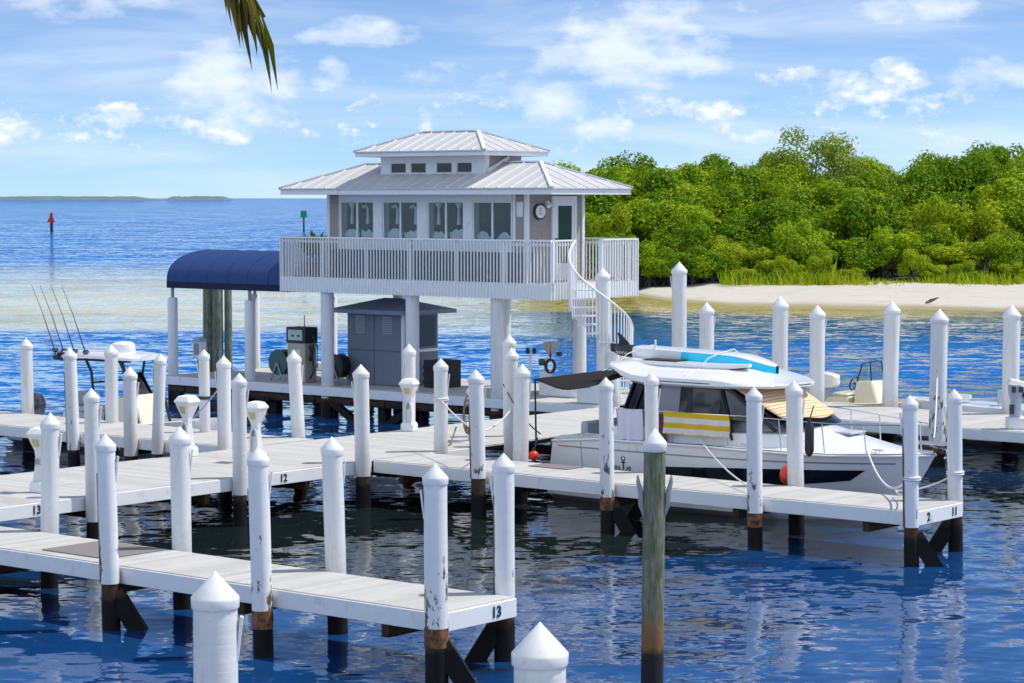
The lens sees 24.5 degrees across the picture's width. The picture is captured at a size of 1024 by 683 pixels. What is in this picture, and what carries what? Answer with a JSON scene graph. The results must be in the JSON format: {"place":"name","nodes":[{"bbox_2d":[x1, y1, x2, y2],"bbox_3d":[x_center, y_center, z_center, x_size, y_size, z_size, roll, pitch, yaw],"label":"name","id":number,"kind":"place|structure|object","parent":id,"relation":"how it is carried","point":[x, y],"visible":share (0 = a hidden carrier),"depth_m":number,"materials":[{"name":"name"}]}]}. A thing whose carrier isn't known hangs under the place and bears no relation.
{"place":"outdoors","nodes":[
{"label":"outdoors","id":0,"kind":"place"},
{"bbox_2d":[224,0,277,91],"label":"palm tree","id":1,"kind":"object","parent":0,"point":[246,14],"visible":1,"depth_m":13.76,"materials":[{"name":"green plant"}]},
{"bbox_2d":[334,298,456,386],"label":"fuel shed","id":2,"kind":"structure","parent":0,"point":[376,337],"depth_m":64.42,"materials":[{"name":"grey paint"}]},
{"bbox_2d":[348,313,374,383],"bbox_3d":[-4.157,0.170,64.751,0.985,1.955,0.054,3,5,39],"label":"door","id":3,"kind":"structure","parent":2,"relation":"in","point":[361,336],"depth_m":64.71,"materials":[{"name":"grey paint"}]},
{"bbox_2d":[375,314,400,385],"bbox_3d":[-3.390,0.208,64.126,0.955,1.955,0.054,3,5,39],"label":"door","id":4,"kind":"structure","parent":2,"relation":"in","point":[387,327],"depth_m":64.11,"materials":[{"name":"grey paint"}]},
{"bbox_2d":[0,198,1023,682],"bbox_3d":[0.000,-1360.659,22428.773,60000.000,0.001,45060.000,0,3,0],"label":"sea water","id":5,"kind":"structure","parent":0,"point":[836,602],"depth_m":41.58,"materials":[{"name":"liquid"}]},
{"bbox_2d":[19,338,33,449],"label":"dock piling","id":6,"kind":"object","parent":5,"relation":"in","point":[26,366],"visible":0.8,"depth_m":56.07,"materials":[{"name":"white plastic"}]},
{"bbox_2d":[40,412,62,588],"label":"dock piling","id":7,"kind":"object","parent":5,"relation":"in","point":[50,455],"visible":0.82,"depth_m":36.17,"materials":[{"name":"white plastic"}]},
{"bbox_2d":[63,348,80,467],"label":"dock piling","id":8,"kind":"object","parent":5,"relation":"in","point":[71,402],"visible":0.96,"depth_m":51.41,"materials":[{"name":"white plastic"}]},
{"bbox_2d":[0,411,313,455],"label":"finger dock","id":9,"kind":"object","parent":8,"relation":"attached to","point":[15,424],"visible":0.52,"depth_m":51.73,"materials":[{"name":"white paint"}]},
{"bbox_2d":[83,388,101,539],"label":"dock piling","id":10,"kind":"object","parent":5,"relation":"in","point":[92,416],"visible":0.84,"depth_m":40.33,"materials":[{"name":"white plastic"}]},
{"bbox_2d":[104,345,118,459],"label":"dock piling","id":11,"kind":"object","parent":5,"relation":"in","point":[111,381],"visible":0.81,"depth_m":53.63,"materials":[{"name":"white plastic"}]},
{"bbox_2d":[6,284,217,456],"bbox_3d":[-9.467,0.816,56.469,6.860,4.302,2.240,3,5,39],"label":"fishing boat","id":12,"kind":"object","parent":5,"relation":"on","point":[127,352],"visible":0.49,"depth_m":56.07,"materials":[{"name":"white plastic"}]},
{"bbox_2d":[95,434,148,630],"bbox_3d":[-5.416,3.343,32.774,0.734,4.140,0.293,0,3,0],"label":"dock piling","id":13,"kind":"object","parent":5,"relation":"in","point":[118,607],"visible":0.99,"depth_m":32.65,"materials":[{"name":"white plastic"}]},
{"bbox_2d":[122,367,138,460],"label":"dock piling","id":14,"kind":"object","parent":5,"relation":"in","point":[130,393],"visible":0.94,"depth_m":50.21,"materials":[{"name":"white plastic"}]},
{"bbox_2d":[151,353,166,457],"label":"dock piling","id":15,"kind":"object","parent":5,"relation":"in","point":[159,375],"visible":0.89,"depth_m":49.67,"materials":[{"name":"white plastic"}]},
{"bbox_2d":[169,426,192,609],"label":"dock piling","id":16,"kind":"object","parent":5,"relation":"in","point":[180,461],"visible":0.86,"depth_m":34.30,"materials":[{"name":"white plastic"}]},
{"bbox_2d":[196,350,209,432],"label":"dock piling","id":17,"kind":"object","parent":5,"relation":"in","point":[203,370],"visible":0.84,"depth_m":51.48,"materials":[{"name":"white wood"}]},
{"bbox_2d":[191,571,243,682],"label":"dock piling","id":18,"kind":"object","parent":5,"relation":"in","point":[215,603],"visible":1,"depth_m":18.87,"materials":[{"name":"white plastic"}]},
{"bbox_2d":[212,289,222,371],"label":"dolphin pile","id":19,"kind":"object","parent":5,"relation":"in","point":[217,325],"visible":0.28,"depth_m":73.38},
{"bbox_2d":[214,355,231,492],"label":"dock piling","id":20,"kind":"object","parent":5,"relation":"in","point":[223,377],"visible":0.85,"depth_m":47.96,"materials":[{"name":"white wood"}]},
{"bbox_2d":[231,373,248,525],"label":"dock piling","id":21,"kind":"object","parent":5,"relation":"in","point":[240,393],"visible":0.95,"depth_m":43.05,"materials":[{"name":"white wood"}]},
{"bbox_2d":[167,249,336,404],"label":"barrel awning","id":22,"kind":"object","parent":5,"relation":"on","point":[254,271],"visible":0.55,"depth_m":67.34,"materials":[{"name":"blue fabric"}]},
{"bbox_2d":[247,447,273,657],"bbox_3d":[-3.281,3.448,30.877,0.372,4.160,0.301,0,3,0],"label":"dock piling","id":23,"kind":"object","parent":5,"relation":"in","point":[259,485],"visible":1,"depth_m":30.73,"materials":[{"name":"white wood"}]},
{"bbox_2d":[287,350,304,437],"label":"dock piling","id":24,"kind":"object","parent":5,"relation":"in","point":[295,376],"visible":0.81,"depth_m":50.38,"materials":[{"name":"white wood"}]},
{"bbox_2d":[321,436,347,634],"bbox_3d":[-2.429,3.364,32.505,0.409,4.130,0.317,0,3,0],"label":"dock piling","id":25,"kind":"object","parent":5,"relation":"in","point":[333,474],"visible":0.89,"depth_m":32.33,"materials":[{"name":"white wood"}]},
{"bbox_2d":[351,364,370,507],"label":"dock piling","id":26,"kind":"object","parent":5,"relation":"in","point":[360,385],"visible":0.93,"depth_m":45.59,"materials":[{"name":"white wood"}]},
{"bbox_2d":[165,362,629,425],"bbox_3d":[-2.463,2.099,64.858,15.960,2.320,4.530,3,5,39],"label":"fuel dock","id":27,"kind":"object","parent":5,"relation":"on","point":[274,393],"visible":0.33,"depth_m":63.67,"materials":[{"name":"white paint"}]},
{"bbox_2d":[286,315,317,382],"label":"fuel dispenser","id":28,"kind":"object","parent":27,"relation":"on","point":[302,341],"visible":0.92,"depth_m":65.29,"materials":[{"name":"beige paint"}]},
{"bbox_2d":[423,359,460,387],"bbox_3d":[-1.893,0.866,63.844,0.690,0.735,0.820,3,5,39],"label":"dock crate","id":29,"kind":"object","parent":27,"relation":"on","point":[454,368],"visible":0.61,"depth_m":63.67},
{"bbox_2d":[568,240,633,398],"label":"spiral staircase","id":30,"kind":"structure","parent":27,"relation":"on","point":[571,268],"depth_m":58.50,"materials":[{"name":"metal"}]},
{"bbox_2d":[433,358,449,493],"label":"dock piling","id":31,"kind":"object","parent":5,"relation":"in","point":[441,378],"visible":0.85,"depth_m":47.58,"materials":[{"name":"white wood"}]},
{"bbox_2d":[0,407,619,521],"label":"walkway dock","id":32,"kind":"object","parent":31,"relation":"attached to","point":[295,465],"visible":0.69,"depth_m":45.16,"materials":[{"name":"white paint"}]},
{"bbox_2d":[174,395,199,456],"bbox_3d":[-6.441,1.666,46.730,0.380,1.223,0.380,2,4,33],"label":"power pedestal","id":33,"kind":"object","parent":32,"relation":"on","point":[187,405],"visible":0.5,"depth_m":46.63,"materials":[{"name":"white paint"}]},
{"bbox_2d":[247,401,268,457],"bbox_3d":[-4.968,1.745,45.722,0.370,1.188,0.370,2,4,28],"label":"power pedestal","id":34,"kind":"object","parent":32,"relation":"on","point":[256,411],"visible":0.81,"depth_m":45.63,"materials":[{"name":"white paint"}]},
{"bbox_2d":[0,526,516,637],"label":"finger dock","id":35,"kind":"object","parent":32,"relation":"attached to","point":[393,608],"visible":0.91,"depth_m":31.58,"materials":[{"name":"white paint"}]},
{"bbox_2d":[42,541,164,557],"bbox_3d":[-5.944,3.030,34.285,1.400,0.013,1.130,3,5,39],"label":"rubber mat","id":36,"kind":"object","parent":35,"relation":"on","point":[89,549],"visible":0.6,"depth_m":34.25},
{"bbox_2d":[399,378,419,431],"bbox_3d":[-2.262,1.385,51.831,0.362,1.165,0.362,1,4,19],"label":"power pedestal","id":37,"kind":"object","parent":32,"relation":"on","point":[408,386],"visible":1,"depth_m":51.73,"materials":[{"name":"white paint"}]},
{"bbox_2d":[420,463,476,682],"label":"dock piling","id":38,"kind":"object","parent":5,"relation":"in","point":[444,660],"visible":1,"depth_m":28.80,"materials":[{"name":"white wood"}]},
{"bbox_2d":[278,130,638,423],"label":"dock house","id":39,"kind":"structure","parent":5,"relation":"on","point":[480,214],"depth_m":61.88,"materials":[{"name":"white paint"}]},
{"bbox_2d":[551,196,576,280],"bbox_3d":[1.372,-2.689,61.398,0.112,2.200,1.030,3,5,39],"label":"door","id":40,"kind":"structure","parent":39,"relation":"in","point":[564,212],"depth_m":61.37,"materials":[{"name":"white paint"}]},
{"bbox_2d":[467,369,486,518],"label":"dock piling","id":41,"kind":"object","parent":5,"relation":"in","point":[476,393],"visible":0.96,"depth_m":44.08,"materials":[{"name":"white wood"}]},
{"bbox_2d":[465,453,514,661],"bbox_3d":[-0.295,3.490,30.599,0.691,4.110,0.304,0,3,0],"label":"dock piling","id":42,"kind":"object","parent":5,"relation":"in","point":[498,637],"visible":0.9,"depth_m":30.45,"materials":[{"name":"white wood"}]},
{"bbox_2d":[504,348,519,460],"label":"dock piling","id":43,"kind":"object","parent":5,"relation":"in","point":[511,357],"visible":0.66,"depth_m":48.54,"materials":[{"name":"white wood"}]},
{"bbox_2d":[513,364,531,503],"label":"dock piling","id":44,"kind":"object","parent":5,"relation":"in","point":[522,383],"visible":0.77,"depth_m":46.12,"materials":[{"name":"white wood"}]},
{"bbox_2d":[511,622,568,682],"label":"dock piling","id":45,"kind":"object","parent":5,"relation":"in","point":[539,653],"visible":1,"depth_m":16.47,"materials":[{"name":"white plastic"}]},
{"bbox_2d":[595,268,610,370],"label":"dock piling","id":46,"kind":"object","parent":5,"relation":"in","point":[602,277],"visible":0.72,"depth_m":58.37,"materials":[{"name":"white wood"}]},
{"bbox_2d":[598,377,635,532],"bbox_3d":[1.899,2.730,42.344,0.719,4.200,0.286,0,3,0],"label":"dock piling","id":47,"kind":"object","parent":5,"relation":"in","point":[612,513],"visible":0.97,"depth_m":42.22,"materials":[{"name":"white wood"}]},
{"bbox_2d":[626,372,660,518],"bbox_3d":[2.431,2.643,44.092,0.698,4.160,0.288,0,3,0],"label":"dock piling","id":48,"kind":"object","parent":5,"relation":"in","point":[651,384],"visible":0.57,"depth_m":43.91,"materials":[{"name":"white wood"}]},
{"bbox_2d":[636,429,672,682],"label":"mooring pole","id":49,"kind":"object","parent":5,"relation":"in","point":[653,501],"visible":1,"depth_m":28.57,"materials":[{"name":"brown wood"}]},
{"bbox_2d":[670,262,686,347],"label":"dock piling","id":50,"kind":"object","parent":5,"relation":"in","point":[679,300],"visible":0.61,"depth_m":61.86,"materials":[{"name":"white wood"}]},
{"bbox_2d":[699,302,715,349],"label":"dock piling","id":51,"kind":"object","parent":5,"relation":"in","point":[707,319],"visible":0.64,"depth_m":61.34,"materials":[{"name":"white wood"}]},
{"bbox_2d":[547,340,946,518],"bbox_3d":[4.521,1.906,45.592,8.936,3.750,3.280,3,5,39],"label":"motor cruiser","id":52,"kind":"object","parent":5,"relation":"on","point":[838,459],"visible":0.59,"depth_m":44.45,"materials":[{"name":"white plastic"}]},
{"bbox_2d":[536,370,622,389],"bbox_3d":[1.950,0.636,47.622,1.904,0.568,2.441,3,5,39],"label":"boat cover","id":53,"kind":"object","parent":52,"relation":"attached to","point":[578,381],"visible":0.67,"depth_m":47.55,"materials":[{"name":"black fabric"}]},
{"bbox_2d":[617,407,643,450],"bbox_3d":[2.283,1.697,45.418,0.604,0.818,0.123,3,5,39],"label":"white towel","id":54,"kind":"object","parent":52,"relation":"on","point":[630,424],"visible":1,"depth_m":45.38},
{"bbox_2d":[602,345,737,375],"bbox_3d":[3.356,0.336,46.440,2.114,0.459,2.427,3,5,39],"label":"tie strap","id":55,"kind":"object","parent":52,"relation":"attached to","point":[685,374],"visible":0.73,"depth_m":45.87,"materials":[{"name":"fabric"}]},
{"bbox_2d":[625,383,724,426],"bbox_3d":[3.156,1.331,45.162,2.759,1.010,0.200,3,5,39],"label":"side window","id":56,"kind":"structure","parent":52,"relation":"in","point":[704,400],"depth_m":44.89,"materials":[{"name":"black glass"}]},
{"bbox_2d":[622,356,751,368],"bbox_3d":[3.378,0.426,45.895,3.022,0.155,0.720,3,5,39],"label":"paddleboard","id":57,"kind":"object","parent":52,"relation":"on","point":[665,362],"visible":0.99,"depth_m":45.59,"materials":[{"name":"white plastic"}]},
{"bbox_2d":[663,410,729,437],"bbox_3d":[3.476,1.564,44.434,1.502,0.443,0.124,3,4,39],"label":"striped towel","id":58,"kind":"object","parent":52,"relation":"hanging from","point":[697,424],"visible":1,"depth_m":44.42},
{"bbox_2d":[665,466,863,484],"bbox_3d":[4.568,2.574,44.002,4.153,0.510,0.420,2,4,26],"label":"hull window","id":59,"kind":"structure","parent":52,"relation":"in","point":[769,476],"depth_m":43.73,"materials":[{"name":"glass"}]},
{"bbox_2d":[736,388,834,418],"bbox_3d":[5.342,1.130,44.873,1.348,0.570,2.042,3,5,39],"label":"striped cover","id":60,"kind":"object","parent":52,"relation":"on","point":[774,401],"visible":0.57,"depth_m":44.56,"materials":[{"name":"beige fabric"}]},
{"bbox_2d":[745,387,764,549],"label":"dock piling","id":61,"kind":"object","parent":5,"relation":"in","point":[754,412],"visible":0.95,"depth_m":40.21,"materials":[{"name":"white"}]},
{"bbox_2d":[772,296,789,370],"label":"dock piling","id":62,"kind":"object","parent":5,"relation":"in","point":[780,314],"visible":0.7,"depth_m":59.85,"materials":[{"name":"white paint"}]},
{"bbox_2d":[785,380,804,534],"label":"dock piling","id":63,"kind":"object","parent":5,"relation":"in","point":[794,431],"visible":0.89,"depth_m":41.92,"materials":[{"name":"white paint"}]},
{"bbox_2d":[373,453,962,531],"bbox_3d":[2.465,2.726,42.985,12.062,0.430,1.630,3,5,39],"label":"finger dock","id":64,"kind":"object","parent":63,"relation":"attached to","point":[873,512],"visible":0.84,"depth_m":41.53,"materials":[{"name":"white paint"}]},
{"bbox_2d":[809,305,826,402],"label":"dock piling","id":65,"kind":"object","parent":5,"relation":"in","point":[817,316],"visible":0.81,"depth_m":59.19,"materials":[{"name":"white paint"}]},
{"bbox_2d":[804,360,925,439],"bbox_3d":[9.131,1.549,59.784,5.100,2.136,1.900,3,5,39],"label":"skiff","id":66,"kind":"object","parent":5,"relation":"on","point":[867,392],"visible":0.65,"depth_m":59.65,"materials":[{"name":"plastic"}]},
{"bbox_2d":[882,301,901,441],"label":"dock piling","id":67,"kind":"object","parent":5,"relation":"in","point":[892,317],"visible":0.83,"depth_m":57.92,"materials":[{"name":"white paint"}]},
{"bbox_2d":[899,395,943,566],"bbox_3d":[6.682,2.963,38.431,0.757,4.210,0.279,0,3,0],"label":"dock piling","id":68,"kind":"object","parent":5,"relation":"in","point":[917,545],"visible":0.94,"depth_m":38.31,"materials":[{"name":"white paint"}]},
{"bbox_2d":[928,309,949,466],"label":"dock piling","id":69,"kind":"object","parent":5,"relation":"in","point":[940,328],"visible":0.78,"depth_m":52.60,"materials":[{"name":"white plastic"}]},
{"bbox_2d":[823,403,1023,442],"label":"finger dock","id":70,"kind":"object","parent":69,"relation":"attached to","point":[984,426],"visible":0.27,"depth_m":54.19,"materials":[{"name":"white paint"}]},
{"bbox_2d":[1005,378,1023,428],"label":"lamp pedestal","id":71,"kind":"object","parent":70,"relation":"on","point":[1014,419],"visible":1,"depth_m":52.18,"materials":[{"name":"white paint"}]},
{"bbox_2d":[929,389,962,551],"bbox_3d":[7.362,2.883,40.080,0.711,4.170,0.284,0,3,0],"label":"dock piling","id":72,"kind":"object","parent":5,"relation":"in","point":[949,532],"visible":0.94,"depth_m":39.95,"materials":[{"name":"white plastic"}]},
{"bbox_2d":[913,390,1023,447],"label":"tender","id":73,"kind":"object","parent":5,"relation":"on","point":[978,405],"visible":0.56,"depth_m":56.96,"materials":[{"name":"white plastic"}]},
{"bbox_2d":[1001,305,1021,450],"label":"dock piling","id":74,"kind":"object","parent":5,"relation":"in","point":[1012,324],"visible":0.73,"depth_m":55.83,"materials":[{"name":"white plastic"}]},
{"bbox_2d":[0,0,1023,197],"label":"sky","id":75,"kind":"structure","parent":0,"point":[110,98],"materials":[{"name":"blue"}]},
{"bbox_2d":[610,332,778,373],"bbox_3d":[3.558,0.221,46.435,3.968,0.670,0.820,3,5,39],"label":"paddleboard","id":76,"kind":"object","parent":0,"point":[623,347],"visible":0.85,"depth_m":46.05,"materials":[{"name":"white plastic"}]},
{"bbox_2d":[585,264,1023,311],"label":"beach sand","id":77,"kind":"structure","parent":0,"point":[952,296],"depth_m":138.00,"materials":[{"name":"sand"}]},
{"bbox_2d":[585,201,635,278],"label":"mangrove tree","id":78,"kind":"object","parent":77,"relation":"on","point":[614,222],"visible":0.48,"depth_m":153.03,"materials":[{"name":"green plant"}]},
{"bbox_2d":[596,150,657,180],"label":"mangrove tree","id":79,"kind":"object","parent":77,"relation":"on","point":[649,164],"visible":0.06,"depth_m":167.03,"materials":[{"name":"green plant"}]},
{"bbox_2d":[610,165,681,275],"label":"mangrove tree","id":80,"kind":"object","parent":77,"relation":"on","point":[653,182],"visible":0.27,"depth_m":158.44,"materials":[{"name":"green plant"}]},
{"bbox_2d":[622,196,685,281],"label":"mangrove tree","id":81,"kind":"object","parent":77,"relation":"on","point":[646,211],"visible":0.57,"depth_m":154.28,"materials":[{"name":"green plant"}]},
{"bbox_2d":[633,180,705,239],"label":"mangrove tree","id":82,"kind":"object","parent":77,"relation":"on","point":[679,192],"visible":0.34,"depth_m":156.94,"materials":[{"name":"green plant"}]},
{"bbox_2d":[639,201,725,244],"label":"mangrove tree","id":83,"kind":"object","parent":77,"relation":"on","point":[691,213],"visible":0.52,"depth_m":153.66,"materials":[{"name":"green plant"}]},
{"bbox_2d":[659,216,713,281],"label":"mangrove bush","id":84,"kind":"object","parent":77,"relation":"on","point":[701,236],"visible":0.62,"depth_m":150.83,"materials":[{"name":"green plant"}]},
{"bbox_2d":[684,248,741,282],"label":"mangrove bush","id":85,"kind":"object","parent":77,"relation":"on","point":[701,269],"visible":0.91,"depth_m":148.12,"materials":[{"name":"green plant"}]},
{"bbox_2d":[684,180,757,275],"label":"mangrove tree","id":86,"kind":"object","parent":77,"relation":"on","point":[721,204],"visible":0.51,"depth_m":156.50,"materials":[{"name":"green plant"}]},
{"bbox_2d":[697,162,773,218],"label":"mangrove tree","id":87,"kind":"object","parent":77,"relation":"on","point":[743,178],"visible":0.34,"depth_m":159.06,"materials":[{"name":"green plant"}]},
{"bbox_2d":[709,214,773,250],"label":"mangrove tree","id":88,"kind":"object","parent":77,"relation":"on","point":[732,231],"visible":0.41,"depth_m":153.23,"materials":[{"name":"green plant"}]},
{"bbox_2d":[718,197,823,248],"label":"mangrove tree","id":89,"kind":"object","parent":77,"relation":"on","point":[774,212],"visible":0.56,"depth_m":153.67,"materials":[{"name":"green plant"}]},
{"bbox_2d":[762,162,828,206],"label":"mangrove tree","id":90,"kind":"object","parent":77,"relation":"on","point":[794,179],"visible":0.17,"depth_m":163.84,"materials":[{"name":"green plant"}]},
{"bbox_2d":[771,217,828,264],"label":"mangrove bush","id":91,"kind":"object","parent":77,"relation":"on","point":[787,238],"visible":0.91,"depth_m":149.36,"materials":[{"name":"green plant"}]},
{"bbox_2d":[739,125,870,184],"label":"airy tree","id":92,"kind":"object","parent":77,"relation":"on","point":[835,153],"visible":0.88,"depth_m":165.35,"materials":[{"name":"green plant"}]},
{"bbox_2d":[777,178,875,244],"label":"mangrove tree","id":93,"kind":"object","parent":77,"relation":"on","point":[825,193],"visible":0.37,"depth_m":156.47,"materials":[{"name":"green plant"}]},
{"bbox_2d":[816,186,888,268],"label":"mangrove tree","id":94,"kind":"object","parent":77,"relation":"on","point":[857,214],"visible":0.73,"depth_m":154.35,"materials":[{"name":"green plant"}]},
{"bbox_2d":[824,237,885,279],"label":"mangrove bush","id":95,"kind":"object","parent":77,"relation":"on","point":[845,256],"visible":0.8,"depth_m":149.78,"materials":[{"name":"green plant"}]},
{"bbox_2d":[825,185,918,276],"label":"mangrove tree","id":96,"kind":"object","parent":77,"relation":"on","point":[893,214],"visible":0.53,"depth_m":155.82,"materials":[{"name":"green plant"}]},
{"bbox_2d":[853,225,921,279],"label":"mangrove bush","id":97,"kind":"object","parent":77,"relation":"on","point":[886,239],"visible":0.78,"depth_m":149.71,"materials":[{"name":"green plant"}]},
{"bbox_2d":[878,181,947,275],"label":"mangrove tree","id":98,"kind":"object","parent":77,"relation":"on","point":[907,194],"visible":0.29,"depth_m":158.38,"materials":[{"name":"green plant"}]},
{"bbox_2d":[891,161,974,226],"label":"mangrove tree","id":99,"kind":"object","parent":77,"relation":"on","point":[923,174],"visible":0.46,"depth_m":160.30,"materials":[{"name":"green plant"}]},
{"bbox_2d":[908,193,975,246],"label":"mangrove tree","id":100,"kind":"object","parent":77,"relation":"on","point":[940,215],"visible":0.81,"depth_m":152.81,"materials":[{"name":"green plant"}]},
{"bbox_2d":[925,240,983,278],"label":"mangrove bush","id":101,"kind":"object","parent":77,"relation":"on","point":[955,253],"visible":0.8,"depth_m":149.34,"materials":[{"name":"green plant"}]},
{"bbox_2d":[938,148,1005,214],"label":"mangrove tree","id":102,"kind":"object","parent":77,"relation":"on","point":[983,171],"visible":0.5,"depth_m":160.33,"materials":[{"name":"green plant"}]},
{"bbox_2d":[949,198,1009,277],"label":"mangrove tree","id":103,"kind":"object","parent":77,"relation":"on","point":[987,223],"visible":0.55,"depth_m":153.06,"materials":[{"name":"green plant"}]},
{"bbox_2d":[962,233,1009,275],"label":"mangrove bush","id":104,"kind":"object","parent":77,"relation":"on","point":[989,248],"visible":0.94,"depth_m":149.00,"materials":[{"name":"green plant"}]},
{"bbox_2d":[960,175,1023,276],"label":"mangrove tree","id":105,"kind":"object","parent":77,"relation":"on","point":[1005,186],"visible":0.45,"depth_m":157.37,"materials":[{"name":"green plant"}]},
{"bbox_2d":[992,230,1023,280],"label":"mangrove bush","id":106,"kind":"object","parent":77,"relation":"on","point":[1013,251],"visible":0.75,"depth_m":148.57,"materials":[{"name":"green plant"}]},
{"bbox_2d":[716,258,1023,286],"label":"beach grass","id":107,"kind":"structure","parent":0,"point":[834,278],"depth_m":146.02,"materials":[{"name":"plant"}]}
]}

